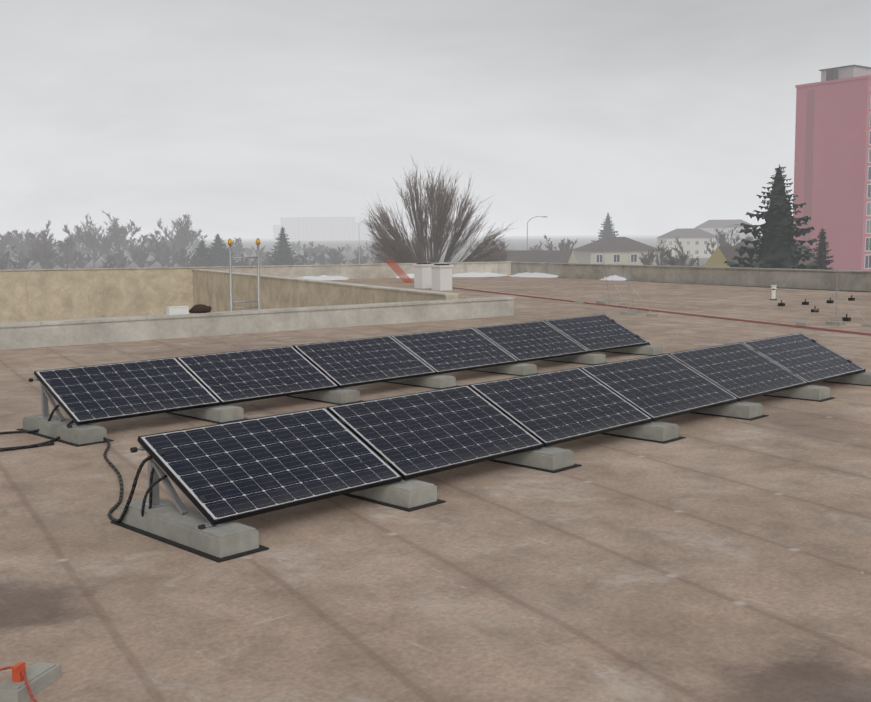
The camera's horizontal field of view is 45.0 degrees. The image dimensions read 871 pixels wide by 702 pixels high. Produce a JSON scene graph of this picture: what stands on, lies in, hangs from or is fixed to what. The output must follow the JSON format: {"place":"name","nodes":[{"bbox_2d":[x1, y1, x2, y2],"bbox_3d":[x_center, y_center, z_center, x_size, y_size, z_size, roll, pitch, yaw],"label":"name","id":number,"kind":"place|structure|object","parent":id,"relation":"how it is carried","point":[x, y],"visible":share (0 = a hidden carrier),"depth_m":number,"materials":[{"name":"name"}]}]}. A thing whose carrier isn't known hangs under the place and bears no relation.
{"place":"outdoors","nodes":[
{"label":"outdoors","id":0,"kind":"place"},
{"bbox_2d":[3,234,762,269],"bbox_3d":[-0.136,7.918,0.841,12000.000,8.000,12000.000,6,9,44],"label":"ground","id":1,"kind":"structure","parent":0,"point":[518,243],"depth_m":608.38,"materials":[{"name":"grey plant"}]},
{"bbox_2d":[0,231,12,258],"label":"tree","id":2,"kind":"object","parent":1,"relation":"on","point":[4,241],"visible":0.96,"depth_m":268.60,"materials":[{"name":"grey"}]},
{"bbox_2d":[2,234,17,262],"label":"tree","id":3,"kind":"object","parent":1,"relation":"on","point":[8,248],"visible":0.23,"depth_m":319.44,"materials":[{"name":"grey plant"}]},
{"bbox_2d":[0,246,33,269],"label":"brush tree","id":4,"kind":"object","parent":1,"relation":"on","point":[4,263],"visible":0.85,"depth_m":193.12,"materials":[{"name":"grey plant"}]},
{"bbox_2d":[1,245,39,268],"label":"brush tree","id":5,"kind":"object","parent":1,"relation":"on","point":[21,257],"visible":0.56,"depth_m":231.27,"materials":[{"name":"grey plant"}]},
{"bbox_2d":[5,229,37,262],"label":"tree","id":6,"kind":"object","parent":1,"relation":"on","point":[21,244],"visible":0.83,"depth_m":291.11,"materials":[{"name":"grey"}]},
{"bbox_2d":[31,246,65,268],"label":"brush tree","id":7,"kind":"object","parent":1,"relation":"on","point":[48,256],"visible":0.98,"depth_m":211.10,"materials":[{"name":"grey plant"}]},
{"bbox_2d":[23,220,75,267],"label":"tree","id":8,"kind":"object","parent":1,"relation":"on","point":[43,243],"visible":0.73,"depth_m":234.28,"materials":[{"name":"grey plant"}]},
{"bbox_2d":[56,233,76,266],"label":"tree","id":9,"kind":"object","parent":1,"relation":"on","point":[72,250],"visible":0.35,"depth_m":276.95,"materials":[{"name":"grey plant"}]},
{"bbox_2d":[53,248,83,268],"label":"brush tree","id":10,"kind":"object","parent":1,"relation":"on","point":[66,260],"visible":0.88,"depth_m":227.17,"materials":[{"name":"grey plant"}]},
{"bbox_2d":[70,250,95,267],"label":"brush tree","id":11,"kind":"object","parent":1,"relation":"on","point":[88,259],"visible":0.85,"depth_m":231.08,"materials":[{"name":"grey plant"}]},
{"bbox_2d":[75,239,91,256],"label":"tree","id":12,"kind":"object","parent":1,"relation":"on","point":[79,248],"visible":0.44,"depth_m":349.29,"materials":[{"name":"grey plant"}]},
{"bbox_2d":[62,214,118,267],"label":"tree","id":13,"kind":"object","parent":1,"relation":"on","point":[88,237],"visible":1,"depth_m":266.48,"materials":[{"name":"grey"}]},
{"bbox_2d":[92,255,123,267],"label":"brush tree","id":14,"kind":"object","parent":1,"relation":"on","point":[108,261],"visible":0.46,"depth_m":196.07,"materials":[{"name":"grey plant"}]},
{"bbox_2d":[97,211,140,266],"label":"tree","id":15,"kind":"object","parent":1,"relation":"on","point":[122,232],"visible":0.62,"depth_m":275.38,"materials":[{"name":"grey"}]},
{"bbox_2d":[109,249,138,267],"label":"brush tree","id":16,"kind":"object","parent":1,"relation":"on","point":[119,255],"visible":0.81,"depth_m":228.25,"materials":[{"name":"grey plant"}]},
{"bbox_2d":[121,234,153,267],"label":"tree","id":17,"kind":"object","parent":1,"relation":"on","point":[132,248],"visible":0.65,"depth_m":258.06,"materials":[{"name":"grey plant"}]},
{"bbox_2d":[134,249,160,267],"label":"brush tree","id":18,"kind":"object","parent":1,"relation":"on","point":[140,262],"visible":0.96,"depth_m":232.01,"materials":[{"name":"grey plant"}]},
{"bbox_2d":[144,231,175,266],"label":"tree","id":19,"kind":"object","parent":1,"relation":"on","point":[159,248],"visible":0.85,"depth_m":250.74,"materials":[{"name":"grey plant"}]},
{"bbox_2d":[154,250,183,266],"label":"brush tree","id":20,"kind":"object","parent":1,"relation":"on","point":[165,261],"visible":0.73,"depth_m":233.75,"materials":[{"name":"grey plant"}]},
{"bbox_2d":[155,230,186,251],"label":"tree","id":21,"kind":"object","parent":1,"relation":"on","point":[169,243],"visible":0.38,"depth_m":327.27,"materials":[{"name":"grey plant"}]},
{"bbox_2d":[157,214,202,254],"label":"tree","id":22,"kind":"object","parent":1,"relation":"on","point":[183,236],"visible":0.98,"depth_m":281.96,"materials":[{"name":"grey"}]},
{"bbox_2d":[170,247,192,266],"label":"brush tree","id":23,"kind":"object","parent":1,"relation":"on","point":[180,260],"visible":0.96,"depth_m":229.04,"materials":[{"name":"grey plant"}]},
{"bbox_2d":[187,233,207,251],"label":"tree","id":24,"kind":"object","parent":1,"relation":"on","point":[196,243],"visible":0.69,"depth_m":421.69,"materials":[{"name":"grey plant"}]},
{"bbox_2d":[183,255,216,266],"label":"brush tree","id":25,"kind":"object","parent":1,"relation":"on","point":[199,261],"visible":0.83,"depth_m":201.17,"materials":[{"name":"grey plant"}]},
{"bbox_2d":[190,240,217,266],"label":"spruce tree","id":26,"kind":"object","parent":1,"relation":"on","point":[201,250],"visible":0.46,"depth_m":208.56,"materials":[{"name":"grey plant"}]},
{"bbox_2d":[207,234,236,265],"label":"spruce tree","id":27,"kind":"object","parent":1,"relation":"on","point":[218,244],"visible":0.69,"depth_m":223.34,"materials":[{"name":"grey plant"}]},
{"bbox_2d":[231,237,246,261],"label":"tree","id":28,"kind":"object","parent":1,"relation":"on","point":[238,248],"visible":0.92,"depth_m":303.15,"materials":[{"name":"grey"}]},
{"bbox_2d":[232,254,260,265],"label":"brush tree","id":29,"kind":"object","parent":1,"relation":"on","point":[242,262],"visible":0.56,"depth_m":209.07,"materials":[{"name":"grey plant"}]},
{"bbox_2d":[254,246,267,261],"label":"tree","id":30,"kind":"object","parent":1,"relation":"on","point":[261,253],"visible":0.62,"depth_m":312.76,"materials":[{"name":"grey plant"}]},
{"bbox_2d":[251,251,272,265],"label":"brush tree","id":31,"kind":"object","parent":1,"relation":"on","point":[266,260],"visible":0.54,"depth_m":234.10,"materials":[{"name":"grey plant"}]},
{"bbox_2d":[273,225,280,239],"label":"building","id":32,"kind":"structure","parent":1,"relation":"on","point":[276,230],"depth_m":1465.08,"materials":[{"name":"grey"}]},
{"bbox_2d":[265,226,299,264],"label":"spruce tree","id":33,"kind":"object","parent":1,"relation":"on","point":[283,255],"visible":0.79,"depth_m":206.22,"materials":[{"name":"grey plant"}]},
{"bbox_2d":[291,241,306,253],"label":"tree","id":34,"kind":"object","parent":1,"relation":"on","point":[297,246],"visible":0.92,"depth_m":420.08,"materials":[{"name":"grey plant"}]},
{"bbox_2d":[294,251,315,264],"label":"brush tree","id":35,"kind":"object","parent":1,"relation":"on","point":[303,261],"visible":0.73,"depth_m":221.35,"materials":[{"name":"grey plant"}]},
{"bbox_2d":[303,241,319,261],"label":"tree","id":36,"kind":"object","parent":1,"relation":"on","point":[310,249],"visible":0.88,"depth_m":313.16,"materials":[{"name":"grey plant"}]},
{"bbox_2d":[280,217,355,240],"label":"building","id":37,"kind":"structure","parent":1,"relation":"on","point":[315,228],"depth_m":1277.02,"materials":[{"name":"grey"}]},
{"bbox_2d":[311,251,333,264],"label":"brush tree","id":38,"kind":"object","parent":1,"relation":"on","point":[321,259],"visible":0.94,"depth_m":244.13,"materials":[{"name":"grey plant"}]},
{"bbox_2d":[323,247,347,260],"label":"tree","id":39,"kind":"object","parent":1,"relation":"on","point":[331,251],"visible":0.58,"depth_m":261.49,"materials":[{"name":"grey"}]},
{"bbox_2d":[327,252,350,263],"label":"brush tree","id":40,"kind":"object","parent":1,"relation":"on","point":[335,260],"visible":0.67,"depth_m":225.58,"materials":[{"name":"grey plant"}]},
{"bbox_2d":[353,245,364,259],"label":"tree","id":41,"kind":"object","parent":1,"relation":"on","point":[355,251],"visible":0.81,"depth_m":314.89,"materials":[{"name":"grey"}]},
{"bbox_2d":[349,253,369,263],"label":"brush tree","id":42,"kind":"object","parent":1,"relation":"on","point":[363,258],"visible":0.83,"depth_m":238.39,"materials":[{"name":"grey plant"}]},
{"bbox_2d":[356,222,380,239],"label":"building","id":43,"kind":"structure","parent":1,"relation":"on","point":[362,231],"depth_m":1431.47,"materials":[{"name":"grey"}]},
{"bbox_2d":[359,157,516,263],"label":"bare tree","id":44,"kind":"object","parent":1,"relation":"on","point":[395,249],"visible":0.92,"depth_m":76.54,"materials":[{"name":"brown plant"}]},
{"bbox_2d":[478,239,508,261],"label":"town tree","id":45,"kind":"object","parent":1,"relation":"on","point":[504,256],"visible":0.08,"depth_m":128.32,"materials":[{"name":"grey plant"}]},
{"bbox_2d":[543,234,576,249],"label":"town tree","id":46,"kind":"object","parent":1,"relation":"on","point":[562,246],"visible":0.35,"depth_m":196.84,"materials":[{"name":"grey plant"}]},
{"bbox_2d":[591,213,618,241],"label":"spruce tree","id":47,"kind":"object","parent":1,"relation":"on","point":[606,231],"visible":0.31,"depth_m":254.24,"materials":[{"name":"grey plant"}]},
{"bbox_2d":[573,237,658,264],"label":"cream house","id":48,"kind":"structure","parent":1,"relation":"on","point":[616,250],"depth_m":167.80,"materials":[{"name":"grey paint"}]},
{"bbox_2d":[639,240,685,265],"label":"town tree","id":49,"kind":"object","parent":1,"relation":"on","point":[646,261],"visible":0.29,"depth_m":135.17,"materials":[{"name":"grey plant"}]},
{"bbox_2d":[662,236,698,265],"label":"town tree","id":50,"kind":"object","parent":1,"relation":"on","point":[671,262],"visible":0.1,"depth_m":106.69,"materials":[{"name":"grey plant"}]},
{"bbox_2d":[706,225,753,254],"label":"town tree","id":51,"kind":"object","parent":1,"relation":"on","point":[722,241],"visible":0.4,"depth_m":171.32,"materials":[{"name":"grey plant"}]},
{"bbox_2d":[724,164,821,268],"bbox_3d":[18.933,-2.090,59.063,11.898,16.584,11.914,6,9,44],"label":"spruce tree","id":52,"kind":"object","parent":1,"relation":"on","point":[777,247],"visible":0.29,"depth_m":58.01,"materials":[{"name":"green plant"}]},
{"bbox_2d":[811,227,833,269],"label":"spruce tree","id":53,"kind":"object","parent":1,"relation":"on","point":[821,257],"visible":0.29,"depth_m":65.20,"materials":[{"name":"green plant"}]},
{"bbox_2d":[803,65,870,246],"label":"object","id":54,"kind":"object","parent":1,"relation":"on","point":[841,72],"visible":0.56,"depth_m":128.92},
{"bbox_2d":[0,276,870,701],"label":"roof deck","id":55,"kind":"structure","parent":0,"point":[712,558],"depth_m":6.36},
{"bbox_2d":[0,666,37,701],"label":"red cable","id":56,"kind":"object","parent":55,"relation":"on","point":[26,683],"visible":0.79,"depth_m":4.50,"materials":[{"name":"red plastic"}]},
{"bbox_2d":[0,662,61,701],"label":"concrete block","id":57,"kind":"object","parent":55,"relation":"on","point":[40,676],"depth_m":4.55,"materials":[{"name":"concrete"}]},
{"bbox_2d":[17,376,113,446],"bbox_3d":[-3.745,0.557,10.563,1.320,0.586,0.380,6,9,44],"label":"mount","id":58,"kind":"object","parent":55,"relation":"on","point":[73,434],"visible":0.88,"depth_m":10.45,"materials":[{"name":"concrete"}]},
{"bbox_2d":[34,357,220,424],"bbox_3d":[-3.233,0.397,11.131,0.908,0.459,1.650,6,9,44],"label":"solar panel","id":59,"kind":"object","parent":58,"relation":"on","point":[115,391],"visible":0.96,"depth_m":11.05,"materials":[{"name":"black glass"}]},
{"bbox_2d":[0,405,167,522],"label":"cables","id":60,"kind":"object","parent":55,"relation":"on","point":[131,494],"visible":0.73,"depth_m":7.65,"materials":[{"name":"black plastic"}]},
{"bbox_2d":[110,443,268,562],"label":"ballast","id":61,"kind":"structure","parent":55,"relation":"on","point":[176,522],"depth_m":6.82,"materials":[{"name":"concrete"}]},
{"bbox_2d":[137,407,402,524],"bbox_3d":[-1.146,0.775,7.523,0.908,0.459,1.650,6,9,44],"label":"solar panel","id":62,"kind":"object","parent":61,"relation":"on","point":[234,470],"visible":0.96,"depth_m":7.42,"materials":[{"name":"black glass"}]},
{"bbox_2d":[168,365,247,423],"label":"ballast","id":63,"kind":"structure","parent":55,"relation":"on","point":[220,413],"depth_m":11.37,"materials":[{"name":"concrete"}]},
{"bbox_2d":[287,352,362,404],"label":"ballast","id":64,"kind":"structure","parent":55,"relation":"on","point":[339,396],"depth_m":12.56,"materials":[{"name":"concrete"}]},
{"bbox_2d":[176,346,337,404],"bbox_3d":[-2.064,0.261,12.313,0.908,0.460,1.650,6,9,44],"label":"solar panel","id":65,"kind":"object","parent":64,"relation":"on","point":[225,378],"visible":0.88,"depth_m":12.25,"materials":[{"name":"black glass"}]},
{"bbox_2d":[339,419,445,511],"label":"ballast","id":66,"kind":"structure","parent":55,"relation":"on","point":[409,495],"depth_m":7.74,"materials":[{"name":"concrete"}]},
{"bbox_2d":[386,260,413,282],"bbox_3d":[-1.488,-3.375,44.741,1.516,0.984,0.050,-5,8,-36],"label":"orange barrier","id":67,"kind":"object","parent":55,"relation":"on","point":[399,272],"visible":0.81,"depth_m":44.70,"materials":[{"name":"orange"}]},
{"bbox_2d":[386,342,457,388],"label":"ballast","id":68,"kind":"structure","parent":55,"relation":"on","point":[437,381],"depth_m":13.74,"materials":[{"name":"concrete"}]},
{"bbox_2d":[293,336,435,387],"bbox_3d":[-0.890,0.118,13.496,0.908,0.459,1.650,6,9,44],"label":"solar panel","id":69,"kind":"object","parent":68,"relation":"on","point":[352,362],"visible":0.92,"depth_m":13.43,"materials":[{"name":"black glass"}]},
{"bbox_2d":[413,263,433,288],"bbox_3d":[-0.432,-2.864,39.974,0.620,0.950,0.620,-5,8,-36],"label":"vent stack","id":70,"kind":"object","parent":55,"relation":"on","point":[422,276],"visible":0.93,"depth_m":39.75,"materials":[{"name":"white"}]},
{"bbox_2d":[430,264,453,290],"bbox_3d":[0.231,-2.688,38.303,0.620,0.950,0.620,-5,8,-36],"label":"vent stack","id":71,"kind":"object","parent":55,"relation":"on","point":[441,275],"visible":1,"depth_m":38.10,"materials":[{"name":"white"}]},
{"bbox_2d":[298,272,626,280],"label":"snow patches","id":72,"kind":"object","parent":55,"relation":"on","point":[489,274],"visible":0.79,"depth_m":49.50,"materials":[{"name":"white snow"}]},
{"bbox_2d":[470,333,538,375],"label":"ballast","id":73,"kind":"structure","parent":55,"relation":"on","point":[519,369],"depth_m":14.93,"materials":[{"name":"concrete"}]},
{"bbox_2d":[391,328,517,373],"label":"solar panel","id":74,"kind":"object","parent":73,"relation":"on","point":[449,351],"visible":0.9,"depth_m":14.62,"materials":[{"name":"black glass"}]},
{"bbox_2d":[481,395,581,472],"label":"ballast","id":75,"kind":"structure","parent":55,"relation":"on","point":[551,459],"depth_m":8.92,"materials":[{"name":"concrete"}]},
{"bbox_2d":[326,385,543,479],"bbox_3d":[0.026,0.636,8.707,0.908,0.459,1.650,6,9,44],"label":"solar panel","id":76,"kind":"object","parent":75,"relation":"on","point":[412,435],"visible":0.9,"depth_m":8.62,"materials":[{"name":"black glass"}]},
{"bbox_2d":[543,326,608,364],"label":"ballast","id":77,"kind":"structure","parent":55,"relation":"on","point":[590,359],"depth_m":16.11,"materials":[{"name":"concrete"}]},
{"bbox_2d":[473,320,588,362],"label":"solar panel","id":78,"kind":"object","parent":77,"relation":"on","point":[530,341],"visible":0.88,"depth_m":15.81,"materials":[{"name":"black glass"}]},
{"bbox_2d":[573,263,627,304],"bbox_3d":[4.941,-2.447,29.944,1.397,2.200,1.489,6,9,44],"label":"lightning mast","id":79,"kind":"object","parent":55,"relation":"on","point":[609,302],"visible":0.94,"depth_m":30.00,"materials":[{"name":"concrete"}]},
{"bbox_2d":[593,281,657,316],"bbox_3d":[4.871,-1.633,25.716,1.397,1.500,1.489,6,9,44],"label":"lightning mast","id":80,"kind":"object","parent":55,"relation":"on","point":[631,312],"visible":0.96,"depth_m":25.76,"materials":[{"name":"concrete"}]},
{"bbox_2d":[600,319,664,355],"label":"ballast","id":81,"kind":"structure","parent":55,"relation":"on","point":[650,350],"depth_m":17.26,"materials":[{"name":"concrete"}]},
{"bbox_2d":[544,314,649,352],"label":"solar panel","id":82,"kind":"object","parent":81,"relation":"on","point":[597,333],"visible":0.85,"depth_m":16.99,"materials":[{"name":"black glass"}]},
{"bbox_2d":[592,376,685,443],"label":"ballast","id":83,"kind":"structure","parent":55,"relation":"on","point":[659,432],"depth_m":10.10,"materials":[{"name":"concrete"}]},
{"bbox_2d":[469,367,651,446],"bbox_3d":[1.197,0.495,9.888,0.908,0.459,1.650,6,9,44],"label":"solar panel","id":84,"kind":"object","parent":83,"relation":"on","point":[555,407],"visible":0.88,"depth_m":9.81,"materials":[{"name":"black glass"}]},
{"bbox_2d":[452,287,870,335],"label":"red roof strip","id":85,"kind":"object","parent":55,"relation":"on","point":[743,319],"visible":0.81,"depth_m":25.66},
{"bbox_2d":[510,262,870,291],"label":"parapet","id":86,"kind":"structure","parent":55,"relation":"on","point":[853,280],"depth_m":40.82,"materials":[{"name":"concrete"}]},
{"bbox_2d":[681,361,768,420],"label":"ballast","id":87,"kind":"structure","parent":55,"relation":"on","point":[751,411],"depth_m":11.29,"materials":[{"name":"concrete"}]},
{"bbox_2d":[579,353,737,420],"bbox_3d":[2.366,0.355,11.068,0.908,0.459,1.650,6,9,44],"label":"solar panel","id":88,"kind":"object","parent":87,"relation":"on","point":[659,387],"visible":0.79,"depth_m":11.00,"materials":[{"name":"black glass"}]},
{"bbox_2d":[639,281,868,291],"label":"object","id":89,"kind":"structure","parent":55,"relation":"on","point":[778,287],"depth_m":38.63,"materials":[{"name":"grey concrete"}]},
{"bbox_2d":[770,285,776,299],"bbox_3d":[9.936,-1.715,30.938,0.240,0.440,0.228,6,9,44],"label":"vent pipe","id":90,"kind":"object","parent":55,"relation":"on","point":[773,292],"visible":1,"depth_m":30.89,"materials":[{"name":"white"}]},
{"bbox_2d":[753,349,835,401],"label":"ballast","id":91,"kind":"structure","parent":55,"relation":"on","point":[814,393],"depth_m":12.47,"materials":[{"name":"concrete"}]},
{"bbox_2d":[668,342,807,400],"bbox_3d":[3.537,0.216,12.251,0.908,0.459,1.650,6,9,44],"label":"solar panel","id":92,"kind":"object","parent":91,"relation":"on","point":[740,371],"visible":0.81,"depth_m":12.19,"materials":[{"name":"black glass"}]},
{"bbox_2d":[778,295,869,320],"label":"conductor holders","id":93,"kind":"object","parent":55,"relation":"on","point":[845,318],"visible":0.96,"depth_m":28.39,"materials":[{"name":"black plastic"}]},
{"bbox_2d":[796,260,870,326],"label":"lightning mast","id":94,"kind":"object","parent":55,"relation":"on","point":[838,322],"visible":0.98,"depth_m":22.40,"materials":[{"name":"concrete"}]},
{"bbox_2d":[811,339,870,385],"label":"ballast","id":95,"kind":"structure","parent":55,"relation":"on","point":[862,378],"depth_m":13.66,"materials":[{"name":"concrete"}]},
{"bbox_2d":[741,333,865,384],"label":"solar panel","id":96,"kind":"object","parent":95,"relation":"on","point":[805,358],"visible":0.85,"depth_m":13.37,"materials":[{"name":"black glass"}]},
{"bbox_2d":[0,0,870,240],"label":"sky","id":97,"kind":"structure","parent":0,"point":[236,117],"materials":[{"name":"grey"}]},
{"bbox_2d":[485,250,577,262],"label":"dark house","id":98,"kind":"structure","parent":0,"point":[558,256],"depth_m":146.87,"materials":[{"name":"grey"}]},
{"bbox_2d":[657,228,719,257],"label":"house","id":99,"kind":"structure","parent":0,"point":[693,241],"depth_m":314.62,"materials":[{"name":"grey paint"}]},
{"bbox_2d":[695,219,755,245],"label":"house","id":100,"kind":"structure","parent":0,"point":[709,226],"depth_m":397.86,"materials":[{"name":"grey"}]},
{"bbox_2d":[704,246,816,268],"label":"yellow house","id":101,"kind":"structure","parent":0,"point":[720,256],"depth_m":84.52,"materials":[{"name":"brown"}]},
{"bbox_2d":[793,75,870,270],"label":"pink tower","id":102,"kind":"structure","parent":0,"point":[841,197],"depth_m":126.19,"materials":[{"name":"red"}]},
{"label":"recess floor","id":103,"kind":"structure","parent":0,"visible":0},
{"bbox_2d":[228,238,259,310],"bbox_3d":[-4.015,-0.098,22.303,0.739,4.551,0.197,-5,8,-36],"label":"access ladder","id":104,"kind":"object","parent":103,"relation":"on","point":[230,270],"visible":0.35,"depth_m":22.13,"materials":[{"name":"grey metal"}]},
{"bbox_2d":[0,261,512,322],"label":"parapet","id":105,"kind":"structure","parent":103,"relation":"on","point":[28,295],"depth_m":46.35,"materials":[{"name":"concrete"}]},
{"bbox_2d":[0,297,514,349],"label":"parapet","id":106,"kind":"structure","parent":103,"relation":"on","point":[31,334],"depth_m":21.55,"materials":[{"name":"concrete"}]},
{"bbox_2d":[166,306,188,314],"bbox_3d":[-5.171,-0.815,21.077,0.420,0.150,0.220,-5,8,-36],"label":"box on parapet","id":107,"kind":"object","parent":106,"relation":"on","point":[173,310],"visible":1,"depth_m":21.00,"materials":[{"name":"white plastic"}]},
{"bbox_2d":[189,304,211,312],"bbox_3d":[-4.761,-0.862,21.370,0.222,0.174,0.506,6,9,44],"label":"bag","id":108,"kind":"object","parent":106,"relation":"on","point":[200,308],"visible":1,"depth_m":21.28,"materials":[{"name":"brown fabric"}]},
{"bbox_2d":[192,269,458,311],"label":"parapet","id":109,"kind":"structure","parent":103,"relation":"on","point":[211,288],"depth_m":35.44,"materials":[{"name":"concrete"}]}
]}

